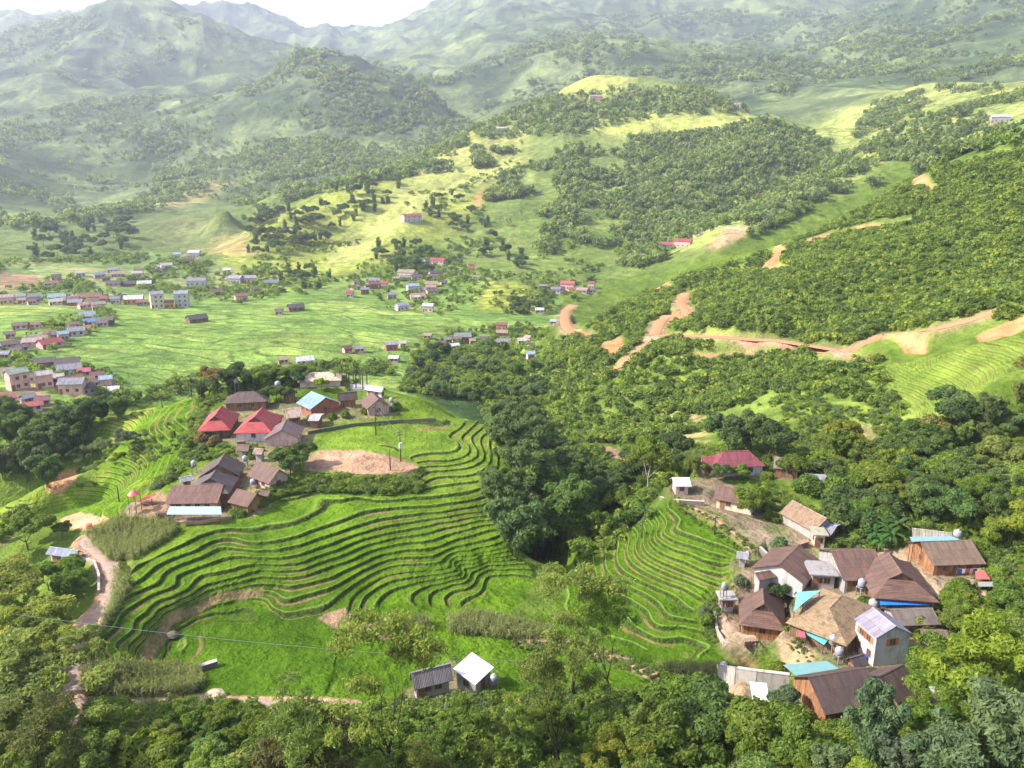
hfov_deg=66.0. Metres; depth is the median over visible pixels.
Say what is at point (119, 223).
broadleaf tree
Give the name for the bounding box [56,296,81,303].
house
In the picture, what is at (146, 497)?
slide
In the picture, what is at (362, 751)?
feathery tree
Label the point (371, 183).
broadleaf tree
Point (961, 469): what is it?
broadleaf tree
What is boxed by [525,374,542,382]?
broadleaf tree
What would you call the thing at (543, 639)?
path
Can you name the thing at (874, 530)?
banana plant
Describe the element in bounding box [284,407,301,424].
house
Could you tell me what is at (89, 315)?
house
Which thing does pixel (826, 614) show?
house
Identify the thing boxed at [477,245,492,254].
broadleaf tree
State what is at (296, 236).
broadleaf tree
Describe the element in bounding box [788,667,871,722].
house
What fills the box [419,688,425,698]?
door
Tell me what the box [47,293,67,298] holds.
house
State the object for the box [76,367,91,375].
house
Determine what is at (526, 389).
broadleaf tree
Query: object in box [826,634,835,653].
water tank
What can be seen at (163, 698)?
road
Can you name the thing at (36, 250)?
bamboo clump
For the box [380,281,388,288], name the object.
house
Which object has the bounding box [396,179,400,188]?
bamboo clump
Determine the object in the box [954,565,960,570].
window
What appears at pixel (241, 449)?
hut
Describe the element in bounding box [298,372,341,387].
house
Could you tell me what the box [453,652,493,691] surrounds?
shed
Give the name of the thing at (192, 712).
feathery tree
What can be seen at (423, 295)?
house
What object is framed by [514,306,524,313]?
broadleaf tree
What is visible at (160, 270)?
house
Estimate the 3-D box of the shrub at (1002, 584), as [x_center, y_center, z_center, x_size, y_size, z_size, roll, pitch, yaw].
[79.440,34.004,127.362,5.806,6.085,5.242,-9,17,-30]
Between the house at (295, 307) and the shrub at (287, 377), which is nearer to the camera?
the shrub at (287, 377)
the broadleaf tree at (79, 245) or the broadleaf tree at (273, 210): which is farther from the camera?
the broadleaf tree at (273, 210)
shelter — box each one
[308,413,324,427]
[750,682,768,701]
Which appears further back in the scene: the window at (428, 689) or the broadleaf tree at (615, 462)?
the broadleaf tree at (615, 462)
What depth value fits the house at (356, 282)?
643.70 m
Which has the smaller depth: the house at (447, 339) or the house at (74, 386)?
the house at (74, 386)
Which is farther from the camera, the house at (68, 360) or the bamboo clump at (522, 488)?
the house at (68, 360)
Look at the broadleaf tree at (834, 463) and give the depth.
169.90 m
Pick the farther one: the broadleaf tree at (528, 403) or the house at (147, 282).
the house at (147, 282)
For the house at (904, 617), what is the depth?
123.27 m
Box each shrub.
[183,439,194,447]
[193,431,208,442]
[206,435,222,446]
[208,380,219,386]
[208,384,220,391]
[223,389,231,395]
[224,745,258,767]
[230,380,239,386]
[239,379,252,387]
[243,448,254,459]
[246,383,256,390]
[266,379,275,385]
[282,376,292,380]
[327,412,337,419]
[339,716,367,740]
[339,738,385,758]
[340,410,350,417]
[359,407,366,414]
[390,401,402,410]
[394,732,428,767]
[451,729,500,761]
[462,750,499,767]
[503,729,545,767]
[527,762,548,767]
[553,753,583,767]
[698,605,710,616]
[698,741,733,766]
[699,612,716,624]
[700,762,727,767]
[733,573,749,585]
[765,660,790,673]
[769,536,788,548]
[790,473,824,495]
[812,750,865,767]
[817,500,853,531]
[819,495,840,506]
[820,485,849,500]
[823,472,851,492]
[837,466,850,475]
[838,487,871,506]
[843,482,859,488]
[856,506,882,532]
[856,595,870,603]
[873,489,906,521]
[873,505,903,528]
[909,615,932,636]
[937,586,958,600]
[944,577,976,591]
[958,586,981,610]
[980,603,1007,626]
[988,564,1009,575]
[990,577,1021,605]
[996,576,1014,581]
[1011,554,1023,565]
[1012,570,1023,583]
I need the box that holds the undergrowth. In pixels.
[0,375,1023,767]
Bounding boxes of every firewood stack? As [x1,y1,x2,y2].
[156,511,169,517]
[236,440,245,444]
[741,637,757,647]
[795,539,809,547]
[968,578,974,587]
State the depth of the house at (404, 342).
435.63 m
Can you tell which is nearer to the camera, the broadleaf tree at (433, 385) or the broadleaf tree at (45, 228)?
the broadleaf tree at (433, 385)
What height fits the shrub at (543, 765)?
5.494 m
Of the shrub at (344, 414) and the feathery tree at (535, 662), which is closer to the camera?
the feathery tree at (535, 662)
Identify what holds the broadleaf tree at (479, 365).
on the ground
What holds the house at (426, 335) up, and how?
on the ground
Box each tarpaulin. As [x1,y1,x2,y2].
[797,630,805,648]
[880,600,928,610]
[974,570,989,589]
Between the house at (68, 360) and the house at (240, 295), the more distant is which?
the house at (240, 295)
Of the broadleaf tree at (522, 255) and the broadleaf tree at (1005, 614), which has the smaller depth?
the broadleaf tree at (1005, 614)
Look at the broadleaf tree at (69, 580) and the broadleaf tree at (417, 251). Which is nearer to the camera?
the broadleaf tree at (69, 580)
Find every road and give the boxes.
[62,511,140,723]
[75,697,351,706]
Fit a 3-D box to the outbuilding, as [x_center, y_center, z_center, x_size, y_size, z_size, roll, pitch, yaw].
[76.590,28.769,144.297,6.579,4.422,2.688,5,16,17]
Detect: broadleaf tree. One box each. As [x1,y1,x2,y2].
[0,504,56,550]
[33,234,52,246]
[38,560,63,590]
[39,222,55,234]
[39,224,55,235]
[40,251,54,258]
[46,243,63,255]
[49,567,90,594]
[50,520,72,537]
[53,719,119,762]
[55,553,85,571]
[60,246,78,255]
[63,248,79,255]
[65,236,84,242]
[66,213,77,220]
[75,242,83,251]
[77,222,89,229]
[77,233,89,241]
[86,236,97,244]
[96,231,110,237]
[96,239,107,247]
[98,218,107,223]
[103,225,121,237]
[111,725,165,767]
[112,221,130,226]
[113,215,129,222]
[115,235,128,244]
[117,210,126,214]
[118,225,138,234]
[131,733,195,767]
[184,735,228,762]
[219,361,251,385]
[238,726,272,748]
[243,225,256,234]
[247,217,263,226]
[249,367,266,381]
[250,246,265,253]
[252,226,265,236]
[255,210,272,221]
[256,385,278,402]
[257,207,268,212]
[263,226,275,236]
[263,367,288,377]
[267,238,286,252]
[267,447,281,460]
[267,447,308,472]
[268,208,277,215]
[268,386,292,398]
[274,205,284,211]
[276,226,293,238]
[281,441,317,465]
[283,268,294,272]
[284,365,307,385]
[288,234,301,239]
[288,238,300,243]
[292,209,303,217]
[292,225,301,230]
[292,269,301,273]
[296,271,310,279]
[299,214,313,223]
[299,233,314,241]
[302,716,351,746]
[303,263,311,268]
[305,205,319,213]
[311,743,335,767]
[312,213,324,222]
[312,378,329,390]
[317,230,332,241]
[322,200,330,205]
[331,209,341,214]
[336,203,349,209]
[343,750,397,767]
[347,184,361,192]
[347,199,357,205]
[357,174,370,182]
[357,199,372,209]
[368,181,378,188]
[371,247,384,254]
[376,712,416,744]
[382,189,391,195]
[386,256,403,264]
[390,175,400,181]
[390,238,401,243]
[397,249,405,256]
[403,265,417,269]
[405,365,423,375]
[409,238,421,247]
[409,370,432,383]
[411,258,421,263]
[413,249,422,253]
[418,263,434,273]
[421,366,436,374]
[422,245,434,252]
[426,341,450,352]
[426,380,448,396]
[429,211,437,216]
[432,204,441,211]
[447,212,461,218]
[447,221,457,228]
[453,193,464,201]
[456,354,478,365]
[457,385,471,399]
[466,204,475,213]
[468,392,480,402]
[476,337,495,345]
[476,360,488,371]
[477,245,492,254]
[478,345,491,352]
[479,741,520,767]
[481,357,501,369]
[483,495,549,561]
[486,229,497,237]
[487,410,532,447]
[495,384,506,393]
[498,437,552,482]
[499,244,511,252]
[500,396,520,405]
[506,384,521,394]
[507,363,523,372]
[508,302,521,308]
[510,296,520,300]
[513,259,526,268]
[514,253,528,259]
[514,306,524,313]
[520,399,538,408]
[521,385,537,393]
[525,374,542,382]
[526,300,539,306]
[528,379,547,393]
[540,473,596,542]
[581,510,613,531]
[602,485,634,509]
[607,458,619,470]
[618,450,630,458]
[618,458,649,471]
[620,745,668,767]
[621,696,702,767]
[635,704,646,721]
[636,471,656,483]
[637,671,707,702]
[654,436,675,448]
[657,431,680,438]
[662,433,694,448]
[665,448,687,461]
[668,460,692,476]
[669,674,734,745]
[683,456,710,476]
[703,411,749,450]
[711,463,734,481]
[723,694,807,754]
[732,463,750,479]
[733,486,772,515]
[733,745,749,758]
[736,751,781,767]
[753,418,799,454]
[764,708,835,765]
[765,683,801,708]
[768,582,809,607]
[775,453,809,478]
[811,457,852,475]
[824,419,866,441]
[842,497,859,502]
[844,754,876,767]
[846,468,872,486]
[846,508,861,525]
[848,457,888,472]
[850,496,876,510]
[858,465,907,492]
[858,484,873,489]
[861,487,892,505]
[871,434,916,452]
[890,452,927,472]
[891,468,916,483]
[893,447,925,470]
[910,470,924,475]
[912,412,954,429]
[922,451,964,485]
[924,383,974,415]
[925,484,981,522]
[929,446,984,468]
[930,456,986,485]
[934,398,980,422]
[938,603,966,630]
[941,589,973,612]
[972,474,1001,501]
[975,434,1023,461]
[980,516,1022,543]
[986,459,1017,466]
[986,588,1023,614]
[995,609,1023,625]
[998,413,1023,437]
[999,464,1023,480]
[1004,497,1023,533]
[1006,476,1023,494]
[1013,572,1023,582]
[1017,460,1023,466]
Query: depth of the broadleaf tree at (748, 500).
156.94 m
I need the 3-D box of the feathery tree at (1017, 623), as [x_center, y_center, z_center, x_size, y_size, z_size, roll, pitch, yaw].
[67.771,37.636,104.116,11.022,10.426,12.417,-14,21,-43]
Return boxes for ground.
[0,0,1023,767]
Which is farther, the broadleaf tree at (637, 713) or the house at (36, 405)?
the house at (36, 405)
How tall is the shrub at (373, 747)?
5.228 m
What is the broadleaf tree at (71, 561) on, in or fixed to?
on the ground
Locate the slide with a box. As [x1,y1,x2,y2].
[136,493,156,505]
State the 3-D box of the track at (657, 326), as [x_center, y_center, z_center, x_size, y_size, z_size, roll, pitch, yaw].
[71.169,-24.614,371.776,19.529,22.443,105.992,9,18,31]
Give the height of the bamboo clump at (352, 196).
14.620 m
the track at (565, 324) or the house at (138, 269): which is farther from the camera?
the house at (138, 269)
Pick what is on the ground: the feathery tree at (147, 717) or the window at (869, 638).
the feathery tree at (147, 717)
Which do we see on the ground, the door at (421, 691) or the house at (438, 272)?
the house at (438, 272)
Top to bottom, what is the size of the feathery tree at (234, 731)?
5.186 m
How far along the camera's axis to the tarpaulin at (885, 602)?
125.62 m
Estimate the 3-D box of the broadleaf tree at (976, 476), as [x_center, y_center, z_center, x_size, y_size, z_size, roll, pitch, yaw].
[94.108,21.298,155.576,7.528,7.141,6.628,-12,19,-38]
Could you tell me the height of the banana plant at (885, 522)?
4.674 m
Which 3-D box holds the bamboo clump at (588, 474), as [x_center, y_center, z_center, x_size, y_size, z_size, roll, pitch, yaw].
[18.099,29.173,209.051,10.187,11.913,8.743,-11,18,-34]
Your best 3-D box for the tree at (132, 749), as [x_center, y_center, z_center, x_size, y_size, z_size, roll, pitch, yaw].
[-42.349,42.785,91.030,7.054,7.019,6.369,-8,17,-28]
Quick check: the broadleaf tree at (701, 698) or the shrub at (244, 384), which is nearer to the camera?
the broadleaf tree at (701, 698)
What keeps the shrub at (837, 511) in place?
on the ground
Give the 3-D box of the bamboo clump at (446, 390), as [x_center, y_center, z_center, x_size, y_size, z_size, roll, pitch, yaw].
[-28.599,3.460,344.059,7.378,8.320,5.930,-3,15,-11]
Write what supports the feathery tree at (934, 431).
on the ground
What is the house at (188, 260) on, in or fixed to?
on the ground
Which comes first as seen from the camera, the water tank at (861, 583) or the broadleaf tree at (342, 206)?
the water tank at (861, 583)
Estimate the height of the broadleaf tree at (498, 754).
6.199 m
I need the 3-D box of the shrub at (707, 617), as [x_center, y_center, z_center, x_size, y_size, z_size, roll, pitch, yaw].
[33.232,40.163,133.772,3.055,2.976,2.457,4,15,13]
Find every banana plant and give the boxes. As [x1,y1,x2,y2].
[196,722,228,741]
[219,717,237,727]
[232,710,247,728]
[617,513,633,527]
[631,495,651,506]
[634,502,655,519]
[864,523,883,541]
[866,533,891,552]
[874,517,894,534]
[878,522,906,547]
[884,513,911,537]
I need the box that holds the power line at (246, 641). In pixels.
[16,614,592,663]
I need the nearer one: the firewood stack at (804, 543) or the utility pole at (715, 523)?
the firewood stack at (804, 543)
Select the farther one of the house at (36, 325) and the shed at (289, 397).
the house at (36, 325)
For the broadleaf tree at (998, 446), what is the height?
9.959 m
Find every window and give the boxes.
[424,687,430,692]
[435,684,441,689]
[463,679,468,687]
[727,601,733,606]
[759,628,765,634]
[806,694,811,706]
[816,577,822,583]
[823,578,830,583]
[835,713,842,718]
[857,625,866,638]
[864,631,873,644]
[866,648,870,657]
[886,638,899,645]
[942,566,948,570]
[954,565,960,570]
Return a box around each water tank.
[191,460,196,474]
[242,455,247,469]
[250,479,255,486]
[275,381,281,399]
[389,397,393,411]
[489,673,497,688]
[719,582,727,611]
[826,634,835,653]
[833,646,844,664]
[855,578,865,595]
[868,598,878,606]
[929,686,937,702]
[953,529,962,539]
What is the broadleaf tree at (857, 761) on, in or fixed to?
on the ground
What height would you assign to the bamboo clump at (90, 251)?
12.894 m
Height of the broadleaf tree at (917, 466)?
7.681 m
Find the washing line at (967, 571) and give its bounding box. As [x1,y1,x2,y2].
[955,568,982,578]
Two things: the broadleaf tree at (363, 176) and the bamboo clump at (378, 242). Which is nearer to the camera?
the bamboo clump at (378, 242)
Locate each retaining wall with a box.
[81,556,99,593]
[173,515,231,524]
[199,658,217,671]
[307,418,435,434]
[659,496,703,505]
[713,611,756,648]
[717,664,789,690]
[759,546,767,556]
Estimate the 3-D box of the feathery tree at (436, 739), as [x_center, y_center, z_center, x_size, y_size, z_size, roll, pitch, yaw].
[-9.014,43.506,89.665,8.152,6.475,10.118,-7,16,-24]
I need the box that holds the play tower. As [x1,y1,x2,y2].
[121,490,141,517]
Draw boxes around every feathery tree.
[0,552,45,608]
[0,563,39,607]
[0,594,76,667]
[0,617,118,726]
[0,643,62,756]
[0,690,90,767]
[0,694,128,767]
[2,594,72,627]
[65,442,99,465]
[79,437,114,456]
[113,428,147,451]
[113,705,180,753]
[151,695,205,738]
[173,717,228,754]
[183,740,239,767]
[194,697,242,736]
[195,366,233,386]
[225,708,274,739]
[250,698,362,767]
[256,667,331,767]
[316,739,372,767]
[321,606,449,755]
[391,727,463,767]
[405,738,458,767]
[434,695,490,735]
[503,699,572,748]
[515,626,613,760]
[517,657,568,715]
[523,693,575,741]
[530,561,631,694]
[559,575,641,689]
[571,710,623,752]
[580,721,656,767]
[580,738,619,767]
[776,749,812,767]
[881,429,951,459]
[893,418,964,454]
[902,630,1023,700]
[902,702,967,738]
[905,471,957,488]
[905,687,974,730]
[916,606,1023,698]
[940,455,1010,477]
[944,471,1002,502]
[964,453,1006,472]
[978,616,1023,675]
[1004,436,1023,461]
[1012,355,1023,368]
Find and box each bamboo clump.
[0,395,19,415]
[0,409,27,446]
[0,444,13,483]
[4,444,41,483]
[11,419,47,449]
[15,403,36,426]
[22,453,66,488]
[25,427,70,458]
[30,228,36,239]
[30,242,39,255]
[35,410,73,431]
[46,420,92,462]
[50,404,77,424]
[52,221,58,231]
[57,230,65,242]
[67,239,74,246]
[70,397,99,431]
[86,245,94,256]
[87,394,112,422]
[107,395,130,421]
[118,240,122,248]
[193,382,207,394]
[253,232,258,243]
[264,243,269,251]
[271,231,279,239]
[278,269,283,279]
[286,201,290,210]
[293,215,298,224]
[300,279,306,288]
[310,266,316,277]
[316,278,321,287]
[349,191,355,200]
[359,201,365,210]
[370,191,376,201]
[372,201,377,211]
[376,237,380,246]
[385,194,390,202]
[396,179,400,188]
[402,237,406,246]
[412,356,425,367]
[424,200,428,208]
[429,194,435,205]
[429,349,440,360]
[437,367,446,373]
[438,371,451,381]
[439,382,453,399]
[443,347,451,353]
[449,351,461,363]
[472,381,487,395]
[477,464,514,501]
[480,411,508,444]
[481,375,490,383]
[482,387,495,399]
[483,236,489,245]
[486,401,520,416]
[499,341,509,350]
[504,476,539,507]
[506,250,510,259]
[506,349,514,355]
[516,407,543,430]
[519,449,565,496]
[523,424,555,449]
[526,405,548,424]
[527,490,567,559]
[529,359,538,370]
[540,496,568,553]
[541,430,567,450]
[551,445,576,466]
[559,466,581,481]
[560,443,593,473]
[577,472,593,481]
[582,457,611,480]
[588,475,610,510]
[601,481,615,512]
[602,466,627,487]
[611,482,628,506]
[619,459,645,483]
[739,408,766,449]
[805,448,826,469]
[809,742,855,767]
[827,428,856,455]
[842,675,913,767]
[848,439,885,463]
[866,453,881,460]
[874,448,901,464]
[876,732,928,767]
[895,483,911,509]
[900,705,989,767]
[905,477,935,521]
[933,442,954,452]
[954,419,978,446]
[960,674,1023,767]
[975,422,1007,455]
[976,391,1010,422]
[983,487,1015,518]
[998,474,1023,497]
[1010,380,1023,405]
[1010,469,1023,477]
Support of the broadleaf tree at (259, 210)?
on the ground
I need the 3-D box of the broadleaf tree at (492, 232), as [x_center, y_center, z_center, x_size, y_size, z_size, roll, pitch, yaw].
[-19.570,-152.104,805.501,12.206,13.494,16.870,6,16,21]
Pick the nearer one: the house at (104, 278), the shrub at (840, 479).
the shrub at (840, 479)
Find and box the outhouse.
[715,591,737,613]
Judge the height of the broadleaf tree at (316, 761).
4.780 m
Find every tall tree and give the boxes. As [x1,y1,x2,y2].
[625,451,658,472]
[629,434,675,493]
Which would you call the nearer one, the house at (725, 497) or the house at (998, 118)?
the house at (725, 497)
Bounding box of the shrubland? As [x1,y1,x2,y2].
[0,130,1023,557]
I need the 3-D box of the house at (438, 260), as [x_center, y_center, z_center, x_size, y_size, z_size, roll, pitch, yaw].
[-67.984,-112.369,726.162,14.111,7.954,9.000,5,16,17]
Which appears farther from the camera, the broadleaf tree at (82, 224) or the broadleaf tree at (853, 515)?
the broadleaf tree at (82, 224)
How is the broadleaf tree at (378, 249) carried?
on the ground
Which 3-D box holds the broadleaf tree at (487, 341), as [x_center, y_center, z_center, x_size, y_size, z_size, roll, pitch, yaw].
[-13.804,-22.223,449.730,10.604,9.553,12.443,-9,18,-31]
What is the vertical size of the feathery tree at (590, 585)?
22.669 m
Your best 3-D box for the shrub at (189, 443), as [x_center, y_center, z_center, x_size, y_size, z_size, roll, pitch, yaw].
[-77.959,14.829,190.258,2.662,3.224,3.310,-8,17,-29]
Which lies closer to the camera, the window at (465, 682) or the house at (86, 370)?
the window at (465, 682)
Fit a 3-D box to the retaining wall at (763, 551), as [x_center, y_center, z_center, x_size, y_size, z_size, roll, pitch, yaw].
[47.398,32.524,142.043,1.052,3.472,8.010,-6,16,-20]
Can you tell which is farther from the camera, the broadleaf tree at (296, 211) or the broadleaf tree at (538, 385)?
the broadleaf tree at (296, 211)
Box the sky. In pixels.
[0,0,433,27]
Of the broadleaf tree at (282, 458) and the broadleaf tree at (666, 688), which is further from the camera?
the broadleaf tree at (282, 458)
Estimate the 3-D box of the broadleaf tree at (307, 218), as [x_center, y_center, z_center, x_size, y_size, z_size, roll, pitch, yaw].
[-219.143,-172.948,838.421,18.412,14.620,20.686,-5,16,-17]
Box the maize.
[75,509,720,719]
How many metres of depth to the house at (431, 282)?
636.72 m
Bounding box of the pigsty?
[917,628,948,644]
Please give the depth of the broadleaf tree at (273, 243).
758.14 m
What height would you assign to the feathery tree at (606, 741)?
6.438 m
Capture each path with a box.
[526,638,658,679]
[693,507,748,548]
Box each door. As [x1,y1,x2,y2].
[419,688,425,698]
[481,677,485,689]
[704,469,708,476]
[720,500,724,508]
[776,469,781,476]
[812,577,818,587]
[814,538,820,547]
[846,581,852,590]
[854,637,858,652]
[936,566,942,575]
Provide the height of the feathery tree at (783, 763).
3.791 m
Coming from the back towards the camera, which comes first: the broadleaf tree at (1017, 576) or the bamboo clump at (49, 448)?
the bamboo clump at (49, 448)
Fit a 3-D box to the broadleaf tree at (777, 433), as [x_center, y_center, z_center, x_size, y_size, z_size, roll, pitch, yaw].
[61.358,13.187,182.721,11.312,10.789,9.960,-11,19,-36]
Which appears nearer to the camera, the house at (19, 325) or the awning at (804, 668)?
the awning at (804, 668)
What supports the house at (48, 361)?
on the ground
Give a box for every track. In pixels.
[560,305,590,335]
[612,293,690,369]
[657,334,835,349]
[693,351,866,359]
[839,309,999,352]
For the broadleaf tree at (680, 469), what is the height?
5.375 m
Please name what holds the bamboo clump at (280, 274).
on the ground
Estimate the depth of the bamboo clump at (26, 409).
253.49 m
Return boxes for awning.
[166,506,221,524]
[784,661,838,675]
[793,590,820,616]
[806,632,827,653]
[907,536,958,561]
[977,582,992,593]
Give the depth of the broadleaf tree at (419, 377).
357.75 m
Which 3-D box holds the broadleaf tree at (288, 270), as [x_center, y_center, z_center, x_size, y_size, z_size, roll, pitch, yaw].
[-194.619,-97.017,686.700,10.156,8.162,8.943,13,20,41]
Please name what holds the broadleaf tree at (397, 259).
on the ground
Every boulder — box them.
[165,631,178,639]
[204,688,226,698]
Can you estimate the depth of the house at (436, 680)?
113.68 m
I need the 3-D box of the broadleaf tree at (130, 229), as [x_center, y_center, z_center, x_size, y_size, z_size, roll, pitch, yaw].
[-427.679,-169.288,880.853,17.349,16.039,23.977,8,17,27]
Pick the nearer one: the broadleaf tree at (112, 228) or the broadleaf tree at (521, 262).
the broadleaf tree at (521, 262)
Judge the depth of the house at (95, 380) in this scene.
309.64 m
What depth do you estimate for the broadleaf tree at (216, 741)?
90.49 m
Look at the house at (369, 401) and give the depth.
209.72 m
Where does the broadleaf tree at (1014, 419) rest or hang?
on the ground
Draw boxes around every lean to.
[822,521,839,543]
[843,653,868,666]
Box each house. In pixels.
[0,294,14,304]
[0,339,19,350]
[0,350,11,358]
[0,366,14,376]
[0,393,16,399]
[1,366,30,390]
[3,331,15,338]
[8,346,21,353]
[11,321,27,329]
[14,293,26,300]
[14,343,28,351]
[16,297,26,303]
[18,392,36,402]
[20,337,43,346]
[21,400,43,411]
[25,294,42,300]
[26,296,41,302]
[26,299,35,304]
[27,321,41,328]
[29,373,34,382]
[33,356,55,366]
[33,369,53,388]
[33,395,50,406]
[34,336,64,349]
[35,334,47,337]
[42,329,57,333]
[43,280,58,285]
[46,546,83,562]
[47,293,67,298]
[47,298,62,305]
[51,274,61,278]
[52,373,64,384]
[54,356,80,364]
[55,330,68,340]
[55,362,81,374]
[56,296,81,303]
[56,375,69,380]
[56,377,87,396]
[67,299,83,305]
[67,326,84,336]
[68,373,83,377]
[69,321,79,326]
[75,271,85,276]
[76,301,91,308]
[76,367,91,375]
[77,292,101,300]
[78,311,95,315]
[82,313,93,317]
[82,317,98,325]
[84,382,96,394]
[87,378,98,384]
[89,371,103,377]
[90,301,105,309]
[93,272,105,278]
[96,320,108,326]
[98,316,114,324]
[98,375,112,385]
[98,380,115,385]
[99,296,110,301]
[101,276,110,281]
[102,386,121,395]
[105,280,121,286]
[107,267,118,272]
[110,271,125,276]
[110,296,120,304]
[121,280,136,286]
[122,295,143,304]
[131,271,142,276]
[133,268,143,273]
[135,299,147,305]
[137,280,151,287]
[148,290,164,308]
[150,268,163,273]
[160,262,171,270]
[164,300,173,307]
[165,484,223,506]
[172,252,180,257]
[173,290,189,306]
[179,258,191,263]
[185,313,208,323]
[186,277,207,285]
[187,250,201,257]
[193,470,240,506]
[197,405,239,437]
[198,453,245,483]
[207,288,223,295]
[223,391,269,410]
[227,275,243,283]
[227,489,267,514]
[233,292,247,300]
[233,407,283,441]
[243,275,256,282]
[246,462,289,488]
[250,287,261,290]
[262,279,279,284]
[264,419,303,446]
[274,308,283,314]
[277,356,288,363]
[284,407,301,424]
[286,303,304,311]
[295,355,314,364]
[296,391,339,414]
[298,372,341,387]
[334,369,368,390]
[338,391,357,406]
[341,345,352,352]
[345,291,354,297]
[347,285,355,289]
[353,279,359,284]
[353,345,364,352]
[360,287,368,294]
[360,392,390,415]
[364,385,386,398]
[368,278,380,282]
[368,282,378,288]
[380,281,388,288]
[384,341,398,350]
[387,292,396,298]
[388,355,399,362]
[394,302,408,310]
[397,269,417,276]
[399,340,406,347]
[400,213,421,221]
[400,275,410,279]
[405,283,419,292]
[409,293,425,299]
[409,662,453,698]
[410,274,422,279]
[412,295,420,299]
[422,303,433,311]
[422,333,432,338]
[424,288,438,294]
[425,281,437,286]
[425,285,436,288]
[427,274,437,278]
[428,270,442,276]
[429,257,446,263]
[440,280,447,284]
[442,337,452,342]
[449,343,459,347]
[452,336,463,342]
[454,332,471,342]
[468,263,474,269]
[468,338,475,344]
[495,322,507,329]
[496,330,508,336]
[497,338,510,344]
[517,338,529,344]
[525,351,534,358]
[535,308,543,313]
[549,319,556,324]
[551,287,560,293]
[560,281,575,290]
[576,287,587,293]
[588,281,594,287]
[588,288,596,292]
[589,95,601,100]
[655,242,672,247]
[674,238,692,246]
[700,456,714,476]
[712,450,765,476]
[714,485,754,514]
[731,103,740,108]
[738,587,785,640]
[751,545,819,597]
[773,457,800,478]
[779,500,837,538]
[786,588,879,656]
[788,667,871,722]
[817,548,877,593]
[853,607,911,666]
[864,552,939,611]
[869,664,922,706]
[880,607,941,636]
[907,540,985,575]
[989,114,1010,122]
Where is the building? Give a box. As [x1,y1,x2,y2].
[804,560,838,588]
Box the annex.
[752,570,777,592]
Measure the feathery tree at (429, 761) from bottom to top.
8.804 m
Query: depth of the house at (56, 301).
500.05 m
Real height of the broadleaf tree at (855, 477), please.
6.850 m
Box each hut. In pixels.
[236,445,251,457]
[252,448,266,461]
[670,477,691,494]
[736,551,748,567]
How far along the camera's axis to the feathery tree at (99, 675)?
98.68 m
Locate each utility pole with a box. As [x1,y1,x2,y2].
[371,406,376,434]
[396,430,403,461]
[712,516,718,534]
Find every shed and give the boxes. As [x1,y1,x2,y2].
[179,475,192,484]
[258,490,271,499]
[281,389,296,401]
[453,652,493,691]
[807,473,826,481]
[809,526,828,547]
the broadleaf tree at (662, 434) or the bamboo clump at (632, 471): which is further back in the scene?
the broadleaf tree at (662, 434)
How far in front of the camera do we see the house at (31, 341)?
374.28 m
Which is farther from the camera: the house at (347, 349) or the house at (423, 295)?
the house at (423, 295)
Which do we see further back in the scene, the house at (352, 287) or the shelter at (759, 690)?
the house at (352, 287)
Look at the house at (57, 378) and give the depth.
304.65 m
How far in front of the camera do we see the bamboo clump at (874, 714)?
81.81 m
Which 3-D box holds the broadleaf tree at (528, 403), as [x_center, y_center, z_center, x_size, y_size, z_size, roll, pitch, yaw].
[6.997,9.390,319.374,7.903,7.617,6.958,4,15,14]
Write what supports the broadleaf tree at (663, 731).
on the ground
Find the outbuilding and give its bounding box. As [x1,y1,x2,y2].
[911,528,951,536]
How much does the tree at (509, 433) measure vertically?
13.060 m
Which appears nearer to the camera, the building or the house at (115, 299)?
the building
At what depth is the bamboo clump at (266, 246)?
759.79 m
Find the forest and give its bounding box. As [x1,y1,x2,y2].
[0,0,1023,268]
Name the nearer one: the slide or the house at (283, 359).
the slide
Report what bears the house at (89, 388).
on the ground
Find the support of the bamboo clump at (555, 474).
on the ground
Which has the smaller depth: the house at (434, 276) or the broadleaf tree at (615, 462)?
the broadleaf tree at (615, 462)
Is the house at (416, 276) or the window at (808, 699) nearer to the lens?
the window at (808, 699)
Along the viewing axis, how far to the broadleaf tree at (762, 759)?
83.94 m
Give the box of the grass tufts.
[88,497,813,695]
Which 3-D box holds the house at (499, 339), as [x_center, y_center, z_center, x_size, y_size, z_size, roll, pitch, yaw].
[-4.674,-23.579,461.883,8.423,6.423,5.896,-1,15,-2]
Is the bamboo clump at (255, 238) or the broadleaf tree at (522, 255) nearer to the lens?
the broadleaf tree at (522, 255)
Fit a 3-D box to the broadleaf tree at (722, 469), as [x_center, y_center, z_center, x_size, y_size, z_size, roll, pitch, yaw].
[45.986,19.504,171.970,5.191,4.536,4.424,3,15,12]
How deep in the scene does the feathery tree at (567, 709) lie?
100.88 m

